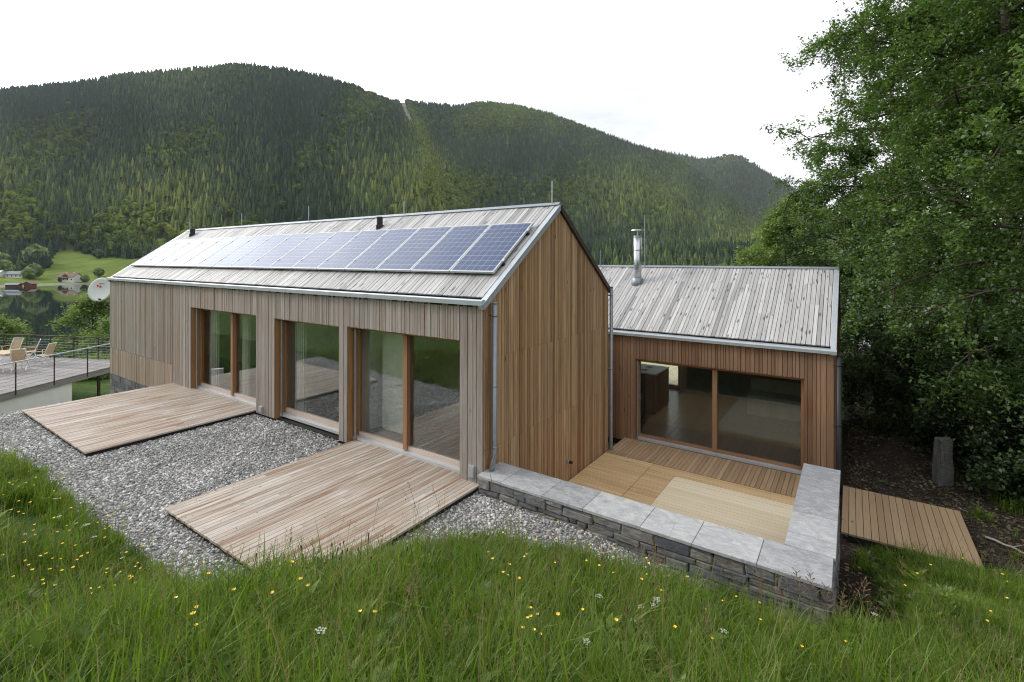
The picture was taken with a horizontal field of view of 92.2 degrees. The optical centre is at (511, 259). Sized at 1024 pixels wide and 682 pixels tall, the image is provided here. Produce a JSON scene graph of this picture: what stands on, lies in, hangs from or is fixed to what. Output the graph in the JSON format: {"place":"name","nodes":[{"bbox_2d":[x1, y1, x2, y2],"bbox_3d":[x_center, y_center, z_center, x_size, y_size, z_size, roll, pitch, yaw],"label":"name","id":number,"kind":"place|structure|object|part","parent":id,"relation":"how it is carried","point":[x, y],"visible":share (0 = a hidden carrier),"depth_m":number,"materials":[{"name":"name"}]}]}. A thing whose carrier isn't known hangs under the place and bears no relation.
{"place":"outdoors","nodes":[
{"label":"outdoors","id":0,"kind":"place"},
{"bbox_2d":[0,71,899,286],"bbox_3d":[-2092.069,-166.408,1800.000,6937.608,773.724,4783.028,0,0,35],"label":"hill","id":1,"kind":"structure","parent":0,"point":[69,260],"depth_m":721.69,"materials":[{"name":"green plant"}]},
{"bbox_2d":[0,270,5,276],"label":"chalet","id":2,"kind":"object","parent":1,"relation":"on","point":[2,272],"visible":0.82,"depth_m":465.02,"materials":[{"name":"metal"}]},
{"bbox_2d":[0,252,10,260],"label":"tree","id":3,"kind":"object","parent":1,"relation":"on","point":[7,256],"visible":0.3,"depth_m":519.14,"materials":[{"name":"green plant"}]},
{"bbox_2d":[0,259,14,271],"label":"tree","id":4,"kind":"object","parent":1,"relation":"on","point":[6,265],"visible":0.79,"depth_m":478.05,"materials":[{"name":"green plant"}]},
{"bbox_2d":[4,271,22,277],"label":"chalet","id":5,"kind":"object","parent":1,"relation":"on","point":[13,274],"visible":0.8,"depth_m":465.89,"materials":[{"name":"white tile"}]},
{"bbox_2d":[20,260,28,268],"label":"tree","id":6,"kind":"object","parent":1,"relation":"on","point":[25,263],"visible":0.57,"depth_m":517.53,"materials":[{"name":"green plant"}]},
{"bbox_2d":[21,267,37,279],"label":"tree","id":7,"kind":"object","parent":1,"relation":"on","point":[29,273],"visible":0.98,"depth_m":459.67,"materials":[{"name":"green plant"}]},
{"bbox_2d":[24,263,44,278],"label":"tree","id":8,"kind":"object","parent":1,"relation":"on","point":[39,269],"visible":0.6,"depth_m":468.90,"materials":[{"name":"green plant"}]},
{"bbox_2d":[22,243,50,259],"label":"tree","id":9,"kind":"object","parent":1,"relation":"on","point":[34,249],"visible":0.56,"depth_m":554.54,"materials":[{"name":"green plant"}]},
{"bbox_2d":[56,272,81,282],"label":"chalet","id":10,"kind":"object","parent":1,"relation":"on","point":[73,277],"visible":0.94,"depth_m":458.38,"materials":[{"name":"white tile"}]},
{"bbox_2d":[80,275,89,281],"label":"tree","id":11,"kind":"object","parent":1,"relation":"on","point":[84,278],"visible":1,"depth_m":460.36,"materials":[{"name":"green plant"}]},
{"bbox_2d":[92,249,103,257],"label":"tree","id":12,"kind":"object","parent":1,"relation":"on","point":[98,253],"visible":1,"depth_m":597.41,"materials":[{"name":"green plant"}]},
{"bbox_2d":[92,268,104,276],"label":"tree","id":13,"kind":"object","parent":1,"relation":"on","point":[98,272],"visible":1,"depth_m":497.60,"materials":[{"name":"green plant"}]},
{"bbox_2d":[0,61,877,270],"label":"forest","id":14,"kind":"object","parent":1,"relation":"on","point":[108,93],"depth_m":1017.40,"materials":[{"name":"green plant"}]},
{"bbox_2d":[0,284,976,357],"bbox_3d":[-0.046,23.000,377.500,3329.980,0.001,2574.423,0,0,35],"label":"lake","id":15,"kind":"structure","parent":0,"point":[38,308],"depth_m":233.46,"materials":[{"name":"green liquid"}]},
{"bbox_2d":[3,283,24,286],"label":"boathouse","id":16,"kind":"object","parent":15,"relation":"in","point":[13,284],"visible":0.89,"depth_m":400.00,"materials":[{"name":"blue wood"}]},
{"bbox_2d":[22,281,38,286],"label":"boathouse","id":17,"kind":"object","parent":15,"relation":"in","point":[30,283],"visible":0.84,"depth_m":409.55,"materials":[{"name":"red wood"}]},
{"bbox_2d":[481,442,498,540],"bbox_3d":[-0.264,2.960,6.120,0.255,1.441,0.009,0,0,0],"label":"tall grass stalk","id":18,"kind":"object","parent":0,"point":[492,486],"depth_m":6.12,"materials":[{"name":"plant"}]},
{"bbox_2d":[0,0,1020,228],"label":"sky","id":19,"kind":"structure","parent":0,"point":[698,78],"materials":[{"name":"white"}]},
{"bbox_2d":[0,359,1023,651],"bbox_3d":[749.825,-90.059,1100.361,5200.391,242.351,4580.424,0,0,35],"label":"ground","id":20,"kind":"structure","parent":0,"point":[84,389],"depth_m":9.05,"materials":[{"name":"grey gravel"}]},
{"bbox_2d":[0,312,33,355],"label":"ash tree","id":21,"kind":"object","parent":20,"relation":"on","point":[10,328],"visible":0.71,"depth_m":27.47,"materials":[{"name":"green plant"}]},
{"bbox_2d":[0,383,71,413],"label":"white wall","id":22,"kind":"structure","parent":20,"relation":"on","point":[56,395],"depth_m":17.91,"materials":[{"name":"white paint"}]},
{"bbox_2d":[0,334,109,400],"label":"raised terrace","id":23,"kind":"structure","parent":20,"relation":"on","point":[39,375],"depth_m":19.75,"materials":[{"name":"wood"}]},
{"bbox_2d":[0,350,22,372],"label":"garden table","id":24,"kind":"object","parent":23,"relation":"on","point":[4,352],"visible":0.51,"depth_m":19.86,"materials":[{"name":"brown wood"}]},
{"bbox_2d":[0,338,23,359],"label":"garden chair","id":25,"kind":"object","parent":23,"relation":"on","point":[17,343],"visible":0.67,"depth_m":22.64,"materials":[{"name":"beige fabric"}]},
{"bbox_2d":[10,348,29,371],"bbox_3d":[-20.125,4.056,20.163,0.515,0.927,0.602,0,0,-32],"label":"garden chair","id":26,"kind":"object","parent":23,"relation":"on","point":[17,355],"visible":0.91,"depth_m":19.99,"materials":[{"name":"beige fabric"}]},
{"bbox_2d":[25,339,40,359],"bbox_3d":[-21.582,4.053,22.129,0.602,0.927,0.515,0,0,-42],"label":"garden chair","id":27,"kind":"object","parent":23,"relation":"on","point":[32,350],"visible":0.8,"depth_m":22.09,"materials":[{"name":"beige fabric"}]},
{"bbox_2d":[33,342,56,365],"bbox_3d":[-20.190,4.056,21.308,0.602,0.927,0.515,0,0,-10],"label":"garden chair","id":28,"kind":"object","parent":23,"relation":"on","point":[50,349],"visible":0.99,"depth_m":21.26,"materials":[{"name":"beige fabric"}]},
{"bbox_2d":[45,293,109,357],"bbox_3d":[-27.811,5.023,32.819,4.857,6.021,4.551,0,0,35],"label":"ash tree","id":29,"kind":"object","parent":20,"relation":"on","point":[89,307],"visible":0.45,"depth_m":32.31,"materials":[{"name":"green plant"}]},
{"bbox_2d":[61,316,109,357],"bbox_3d":[-24.366,5.241,29.907,4.276,4.220,4.315,0,0,17],"label":"ash tree","id":30,"kind":"object","parent":20,"relation":"on","point":[104,325],"visible":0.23,"depth_m":29.22,"materials":[{"name":"green plant"}]},
{"bbox_2d":[71,351,103,381],"bbox_3d":[-21.765,5.404,25.113,2.092,1.793,2.294,0,0,-6],"label":"bush","id":31,"kind":"object","parent":20,"relation":"on","point":[96,357],"depth_m":25.03,"materials":[{"name":"green plant"}]},
{"bbox_2d":[82,352,109,379],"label":"bush","id":32,"kind":"object","parent":20,"relation":"on","point":[107,374],"visible":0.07,"depth_m":25.32,"materials":[{"name":"green plant"}]},
{"bbox_2d":[315,627,325,656],"bbox_3d":[-1.176,2.402,2.966,0.072,0.333,0.072,9,-5,-26],"label":"white umbel","id":33,"kind":"object","parent":20,"relation":"on","point":[319,634],"visible":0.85,"depth_m":2.98,"materials":[{"name":"white plant"}]},
{"bbox_2d":[0,387,688,581],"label":"gravel","id":34,"kind":"structure","parent":20,"relation":"on","point":[24,435],"depth_m":8.45,"materials":[{"name":"grey gravel"}]},
{"bbox_2d":[22,383,256,456],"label":"wooden deck","id":35,"kind":"structure","parent":34,"relation":"on","point":[100,424],"depth_m":11.36,"materials":[{"name":"brown wood"}]},
{"bbox_2d":[164,439,478,570],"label":"wooden deck","id":36,"kind":"structure","parent":34,"relation":"on","point":[334,481],"depth_m":7.29,"materials":[{"name":"brown wood"}]},
{"bbox_2d":[106,181,612,483],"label":"wooden house","id":37,"kind":"structure","parent":20,"relation":"on","point":[453,371],"depth_m":10.53,"materials":[{"name":"wood"}]},
{"bbox_2d":[88,278,109,301],"bbox_3d":[-14.638,1.082,17.680,1.449,0.880,0.446,0,0,25],"label":"satellite dish","id":38,"kind":"object","parent":37,"relation":"attached to","point":[98,289],"visible":0.94,"depth_m":17.84,"materials":[{"name":"metal"}]},
{"bbox_2d":[131,240,180,265],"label":"solar panel","id":39,"kind":"object","parent":37,"relation":"attached to","point":[154,253],"visible":0.94,"depth_m":17.65,"materials":[{"name":"white glass"}]},
{"bbox_2d":[142,239,194,265],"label":"solar panel","id":40,"kind":"object","parent":37,"relation":"attached to","point":[166,253],"visible":0.91,"depth_m":17.09,"materials":[{"name":"white glass"}]},
{"bbox_2d":[154,238,208,266],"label":"solar panel","id":41,"kind":"object","parent":37,"relation":"attached to","point":[172,257],"visible":0.94,"depth_m":16.51,"materials":[{"name":"white glass"}]},
{"bbox_2d":[166,238,221,266],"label":"solar panel","id":42,"kind":"object","parent":37,"relation":"attached to","point":[192,253],"visible":0.94,"depth_m":15.94,"materials":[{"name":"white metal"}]},
{"bbox_2d":[181,237,237,266],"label":"solar panel","id":43,"kind":"object","parent":37,"relation":"attached to","point":[208,252],"visible":0.93,"depth_m":15.38,"materials":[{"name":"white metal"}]},
{"bbox_2d":[195,236,254,267],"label":"solar panel","id":44,"kind":"object","parent":37,"relation":"attached to","point":[222,253],"visible":0.93,"depth_m":14.80,"materials":[{"name":"white glass"}]},
{"bbox_2d":[196,309,255,406],"bbox_3d":[-7.419,2.468,12.909,3.430,2.265,0.227,0,0,35],"label":"sliding door","id":45,"kind":"structure","parent":37,"relation":"in","point":[232,394],"depth_m":12.89,"materials":[{"name":"brown wood"}]},
{"bbox_2d":[211,235,272,267],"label":"solar panel","id":46,"kind":"object","parent":37,"relation":"attached to","point":[230,259],"visible":0.92,"depth_m":14.23,"materials":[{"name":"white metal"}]},
{"bbox_2d":[229,234,292,267],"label":"solar panel","id":47,"kind":"object","parent":37,"relation":"attached to","point":[258,252],"visible":0.93,"depth_m":13.66,"materials":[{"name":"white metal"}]},
{"bbox_2d":[248,233,313,268],"bbox_3d":[-6.136,-0.256,13.144,1.046,0.954,1.300,0,0,35],"label":"solar panel","id":48,"kind":"object","parent":37,"relation":"attached to","point":[278,252],"visible":0.92,"depth_m":13.08,"materials":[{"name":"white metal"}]},
{"bbox_2d":[269,232,336,268],"bbox_3d":[-5.310,-0.254,12.575,1.046,0.954,1.300,0,0,35],"label":"solar panel","id":49,"kind":"object","parent":37,"relation":"attached to","point":[300,252],"visible":0.94,"depth_m":12.52,"materials":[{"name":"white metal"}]},
{"bbox_2d":[280,320,338,434],"bbox_3d":[-4.370,2.484,10.804,2.340,2.245,0.222,0,0,35],"label":"window","id":50,"kind":"structure","parent":37,"relation":"in","point":[323,423],"depth_m":11.32,"materials":[{"name":"brown wood"}]},
{"bbox_2d":[292,231,361,269],"bbox_3d":[-4.483,-0.252,12.005,1.046,0.954,1.300,0,0,35],"label":"solar panel","id":51,"kind":"object","parent":37,"relation":"attached to","point":[316,258],"visible":0.92,"depth_m":11.94,"materials":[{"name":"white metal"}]},
{"bbox_2d":[317,229,389,269],"bbox_3d":[-3.657,-0.251,11.435,1.046,0.954,1.300,0,0,35],"label":"solar panel","id":52,"kind":"object","parent":37,"relation":"attached to","point":[351,251],"visible":0.93,"depth_m":11.37,"materials":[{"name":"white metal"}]},
{"bbox_2d":[345,228,419,270],"bbox_3d":[-2.831,-0.249,10.866,1.046,0.954,1.300,0,0,35],"label":"solar panel","id":53,"kind":"object","parent":37,"relation":"attached to","point":[380,251],"visible":0.92,"depth_m":10.79,"materials":[{"name":"blue glass"}]},
{"bbox_2d":[382,332,402,433],"bbox_3d":[-2.445,2.505,10.231,0.680,2.100,0.040,0,0,35],"label":"inner door","id":54,"kind":"structure","parent":37,"relation":"in","point":[392,365],"depth_m":10.23,"materials":[{"name":"glass"}]},
{"bbox_2d":[353,328,459,472],"bbox_3d":[-1.965,2.479,9.149,2.900,2.265,0.227,0,0,35],"label":"sliding door","id":55,"kind":"structure","parent":37,"relation":"in","point":[405,448],"depth_m":9.20,"materials":[{"name":"brown wood"}]},
{"bbox_2d":[376,226,453,271],"bbox_3d":[-2.004,-0.247,10.296,1.046,0.954,1.300,0,0,35],"label":"solar panel","id":56,"kind":"object","parent":37,"relation":"attached to","point":[410,253],"visible":0.93,"depth_m":10.23,"materials":[{"name":"blue glass"}]},
{"bbox_2d":[411,224,490,272],"bbox_3d":[-1.178,-0.246,9.726,1.046,0.954,1.300,0,0,35],"label":"solar panel","id":57,"kind":"object","parent":37,"relation":"attached to","point":[446,253],"visible":0.94,"depth_m":9.65,"materials":[{"name":"blue glass"}]},
{"bbox_2d":[450,222,533,273],"bbox_3d":[-0.352,-0.244,9.156,1.046,0.954,1.300,0,0,35],"label":"solar panel","id":58,"kind":"object","parent":37,"relation":"attached to","point":[490,250],"visible":1,"depth_m":9.07,"materials":[{"name":"blue glass"}]},
{"bbox_2d":[403,562,421,631],"bbox_3d":[-0.687,2.442,3.386,0.141,0.683,0.136,-1,-6,14],"label":"seed stalk","id":59,"kind":"object","parent":20,"relation":"on","point":[415,573],"visible":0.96,"depth_m":3.41,"materials":[{"name":"brown plant"}]},
{"bbox_2d":[423,561,424,611],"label":"plantain stalk","id":60,"kind":"object","parent":20,"relation":"on","point":[423,584],"visible":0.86,"depth_m":3.81,"materials":[{"name":"green plant"}]},
{"bbox_2d":[0,431,1023,681],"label":"grass","id":61,"kind":"structure","parent":20,"relation":"on","point":[546,557],"depth_m":3.49,"materials":[{"name":"green plant"}]},
{"bbox_2d":[551,550,561,571],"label":"seed stalk","id":62,"kind":"object","parent":20,"relation":"on","point":[556,559],"visible":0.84,"depth_m":4.96,"materials":[{"name":"plant"}]},
{"bbox_2d":[595,535,608,577],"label":"seed stalk","id":63,"kind":"object","parent":20,"relation":"on","point":[601,551],"visible":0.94,"depth_m":5.02,"materials":[{"name":"plant"}]},
{"bbox_2d":[649,536,662,581],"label":"seed stalk","id":64,"kind":"object","parent":20,"relation":"on","point":[656,555],"visible":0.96,"depth_m":4.77,"materials":[{"name":"brown plant"}]},
{"bbox_2d":[477,462,840,624],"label":"stone wall","id":65,"kind":"structure","parent":20,"relation":"on","point":[811,545],"depth_m":6.25,"materials":[{"name":"stone"}]},
{"bbox_2d":[641,362,677,384],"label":"window","id":66,"kind":"structure","parent":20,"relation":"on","point":[673,374],"depth_m":20.29,"materials":[{"name":"glass"}]},
{"bbox_2d":[568,437,800,543],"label":"courtyard deck","id":67,"kind":"structure","parent":20,"relation":"on","point":[758,501],"depth_m":10.03,"materials":[{"name":"brown wood"}]},
{"bbox_2d":[696,602,711,653],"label":"seed stalk","id":68,"kind":"object","parent":20,"relation":"on","point":[704,619],"visible":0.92,"depth_m":3.71,"materials":[{"name":"plant"}]},
{"bbox_2d":[598,215,841,495],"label":"timber annexe","id":69,"kind":"structure","parent":20,"relation":"on","point":[719,336],"depth_m":12.42,"materials":[{"name":"brown wood"}]},
{"bbox_2d":[669,366,679,388],"bbox_3d":[4.452,3.381,18.459,3.659,2.365,0.100,0,0,35],"label":"rear window frame","id":70,"kind":"structure","parent":69,"relation":"in","point":[674,386],"depth_m":17.41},
{"bbox_2d":[636,359,803,474],"bbox_3d":[4.746,3.567,11.627,3.700,2.055,0.227,0,0,35],"label":"sliding window","id":71,"kind":"structure","parent":69,"relation":"in","point":[714,451],"depth_m":11.61,"materials":[{"name":"brown wood"}]},
{"bbox_2d":[716,242,759,265],"bbox_3d":[17.383,3.071,35.913,5.591,8.682,5.455,0,0,-15],"label":"ash tree","id":72,"kind":"object","parent":20,"relation":"on","point":[722,264],"depth_m":36.57,"materials":[{"name":"green plant"}]},
{"bbox_2d":[754,570,766,612],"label":"seed stalk","id":73,"kind":"object","parent":20,"relation":"on","point":[759,588],"visible":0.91,"depth_m":4.78,"materials":[{"name":"brown plant"}]},
{"bbox_2d":[775,580,786,608],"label":"seed stalk","id":74,"kind":"object","parent":20,"relation":"on","point":[779,591],"visible":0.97,"depth_m":4.99,"materials":[{"name":"brown plant"}]},
{"bbox_2d":[729,200,854,303],"bbox_3d":[15.086,1.137,27.129,6.935,8.779,6.126,0,0,-3],"label":"ash tree","id":75,"kind":"object","parent":20,"relation":"on","point":[769,239],"visible":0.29,"depth_m":26.39,"materials":[{"name":"green plant"}]},
{"bbox_2d":[791,567,806,620],"bbox_3d":[2.884,3.481,4.949,0.144,0.726,0.139,5,-10,-36],"label":"seed stalk","id":76,"kind":"object","parent":20,"relation":"on","point":[796,572],"visible":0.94,"depth_m":4.97,"materials":[{"name":"brown plant"}]},
{"bbox_2d":[748,176,858,309],"bbox_3d":[19.808,0.552,33.343,7.356,12.526,7.015,0,0,-16],"label":"ash tree","id":77,"kind":"object","parent":20,"relation":"on","point":[792,205],"visible":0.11,"depth_m":32.66,"materials":[{"name":"green plant"}]},
{"bbox_2d":[805,571,819,623],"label":"seed stalk","id":78,"kind":"object","parent":20,"relation":"on","point":[812,587],"visible":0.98,"depth_m":5.05,"materials":[{"name":"brown plant"}]},
{"bbox_2d":[818,583,833,634],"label":"seed stalk","id":79,"kind":"object","parent":20,"relation":"on","point":[826,602],"visible":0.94,"depth_m":4.60,"materials":[{"name":"brown plant"}]},
{"bbox_2d":[835,591,847,626],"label":"seed stalk","id":80,"kind":"object","parent":20,"relation":"on","point":[841,603],"visible":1,"depth_m":4.62,"materials":[{"name":"brown plant"}]},
{"bbox_2d":[770,139,953,366],"bbox_3d":[15.189,-0.149,21.636,7.125,10.254,7.743,0,0,8],"label":"broadleaf tree","id":81,"kind":"object","parent":20,"relation":"on","point":[851,157],"visible":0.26,"depth_m":21.89,"materials":[{"name":"green plant"}]},
{"bbox_2d":[856,579,870,621],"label":"seed stalk","id":82,"kind":"object","parent":20,"relation":"on","point":[864,587],"visible":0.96,"depth_m":4.71,"materials":[{"name":"brown plant"}]},
{"bbox_2d":[840,276,909,387],"bbox_3d":[13.076,2.824,18.415,4.429,4.746,4.068,0,0,35],"label":"bush","id":83,"kind":"object","parent":20,"relation":"on","point":[850,298],"visible":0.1,"depth_m":18.29,"materials":[{"name":"green plant"}]},
{"bbox_2d":[840,302,934,421],"bbox_3d":[11.116,3.221,14.654,3.977,3.866,3.450,0,0,16],"label":"bush","id":84,"kind":"object","parent":20,"relation":"on","point":[846,337],"visible":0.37,"depth_m":14.62,"materials":[{"name":"green plant"}]},
{"bbox_2d":[877,594,899,609],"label":"dock plant","id":85,"kind":"object","parent":20,"relation":"on","point":[889,597],"visible":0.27,"depth_m":5.95,"materials":[{"name":"green plant"}]},
{"bbox_2d":[759,0,1023,376],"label":"broadleaf tree","id":86,"kind":"object","parent":20,"relation":"on","point":[868,45],"visible":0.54,"depth_m":14.70,"materials":[{"name":"green plant"}]},
{"bbox_2d":[897,556,905,588],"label":"seed stalk","id":87,"kind":"object","parent":20,"relation":"on","point":[901,569],"visible":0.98,"depth_m":5.78,"materials":[{"name":"brown plant"}]},
{"bbox_2d":[795,2,1023,303],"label":"broadleaf tree","id":88,"kind":"object","parent":20,"relation":"on","point":[807,155],"visible":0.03,"depth_m":22.11,"materials":[{"name":"green plant"}]},
{"bbox_2d":[798,0,1023,500],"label":"broadleaf tree","id":89,"kind":"object","parent":20,"relation":"on","point":[969,168],"visible":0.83,"depth_m":10.99,"materials":[{"name":"green plant"}]},
{"bbox_2d":[841,486,981,566],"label":"wooden walkway","id":90,"kind":"structure","parent":20,"relation":"on","point":[935,521],"depth_m":8.55,"materials":[{"name":"brown wood"}]},
{"bbox_2d":[842,310,982,446],"bbox_3d":[11.229,3.146,13.579,4.244,3.878,4.017,0,0,35],"label":"bush","id":91,"kind":"object","parent":20,"relation":"on","point":[857,379],"visible":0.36,"depth_m":13.60,"materials":[{"name":"green plant"}]},
{"bbox_2d":[815,0,1023,313],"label":"broadleaf tree","id":92,"kind":"object","parent":20,"relation":"on","point":[850,193],"visible":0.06,"depth_m":18.55,"materials":[{"name":"green plant"}]},
{"bbox_2d":[835,386,1023,629],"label":"leaf litter","id":93,"kind":"object","parent":20,"relation":"on","point":[871,439],"visible":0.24,"depth_m":9.85,"materials":[{"name":"plant"}]},
{"bbox_2d":[926,583,956,593],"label":"dock plant","id":94,"kind":"object","parent":20,"relation":"on","point":[941,590],"visible":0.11,"depth_m":6.06,"materials":[{"name":"green plant"}]},
{"bbox_2d":[932,436,953,485],"bbox_3d":[9.161,4.320,10.471,0.294,1.121,0.267,2,0,6],"label":"stone post","id":95,"kind":"object","parent":20,"relation":"on","point":[942,469],"visible":0.79,"depth_m":10.37,"materials":[{"name":"stone"}]},
{"bbox_2d":[876,311,1017,448],"bbox_3d":[11.763,3.262,12.362,4.031,4.149,3.957,0,0,-21],"label":"bush","id":96,"kind":"object","parent":20,"relation":"on","point":[962,350],"visible":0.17,"depth_m":12.41,"materials":[{"name":"green plant"}]},
{"bbox_2d":[908,5,1023,321],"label":"broadleaf tree","id":97,"kind":"object","parent":20,"relation":"on","point":[983,37],"visible":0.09,"depth_m":14.92,"materials":[{"name":"green plant"}]},
{"bbox_2d":[909,354,1023,488],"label":"bush","id":98,"kind":"object","parent":20,"relation":"on","point":[931,412],"visible":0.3,"depth_m":10.84,"materials":[{"name":"green plant"}]},
{"bbox_2d":[913,371,1023,503],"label":"bush","id":99,"kind":"object","parent":20,"relation":"on","point":[997,475],"visible":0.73,"depth_m":9.83,"materials":[{"name":"green plant"}]},
{"bbox_2d":[932,314,1023,456],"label":"bush","id":100,"kind":"object","parent":20,"relation":"on","point":[1008,354],"visible":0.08,"depth_m":11.47,"materials":[{"name":"green plant"}]},
{"bbox_2d":[985,536,1023,553],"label":"dead branch","id":101,"kind":"object","parent":20,"relation":"on","point":[997,541],"visible":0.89,"depth_m":8.13,"materials":[{"name":"grey wood"}]},
{"bbox_2d":[402,103,731,243],"bbox_3d":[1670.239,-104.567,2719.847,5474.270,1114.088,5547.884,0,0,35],"label":"hill","id":102,"kind":"structure","parent":0,"point":[407,112],"depth_m":1454.26,"materials":[{"name":"green plant"}]},
{"bbox_2d":[641,364,668,414],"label":"kitchen island","id":103,"kind":"structure","parent":0,"point":[654,389],"depth_m":14.68,"materials":[{"name":"black stone"}]},
{"bbox_3d":[4.021,3.928,14.602,0.470,1.040,0.017,0,0,35],"label":"cabinet door","id":104,"kind":"part","parent":103,"relation":"part of","materials":[{"name":"brown wood"}]},
{"bbox_3d":[4.409,3.929,14.717,0.017,1.040,0.570,0,0,35],"label":"cabinet door","id":105,"kind":"part","parent":103,"relation":"part of","materials":[{"name":"brown wood"}]},
{"bbox_3d":[4.744,3.929,15.203,0.017,1.040,0.570,0,0,35],"label":"cabinet door","id":106,"kind":"part","parent":103,"relation":"part of","materials":[{"name":"brown wood"}]},
{"bbox_2d":[747,375,800,422],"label":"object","id":107,"kind":"object","parent":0,"point":[775,398],"visible":0.64,"depth_m":14.44,"materials":[{"name":"paint"}]},
{"bbox_2d":[675,155,906,247],"bbox_3d":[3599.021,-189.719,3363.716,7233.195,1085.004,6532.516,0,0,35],"label":"hill","id":108,"kind":"structure","parent":0,"point":[743,191],"depth_m":2874.99,"materials":[{"name":"green plant"}]}
]}

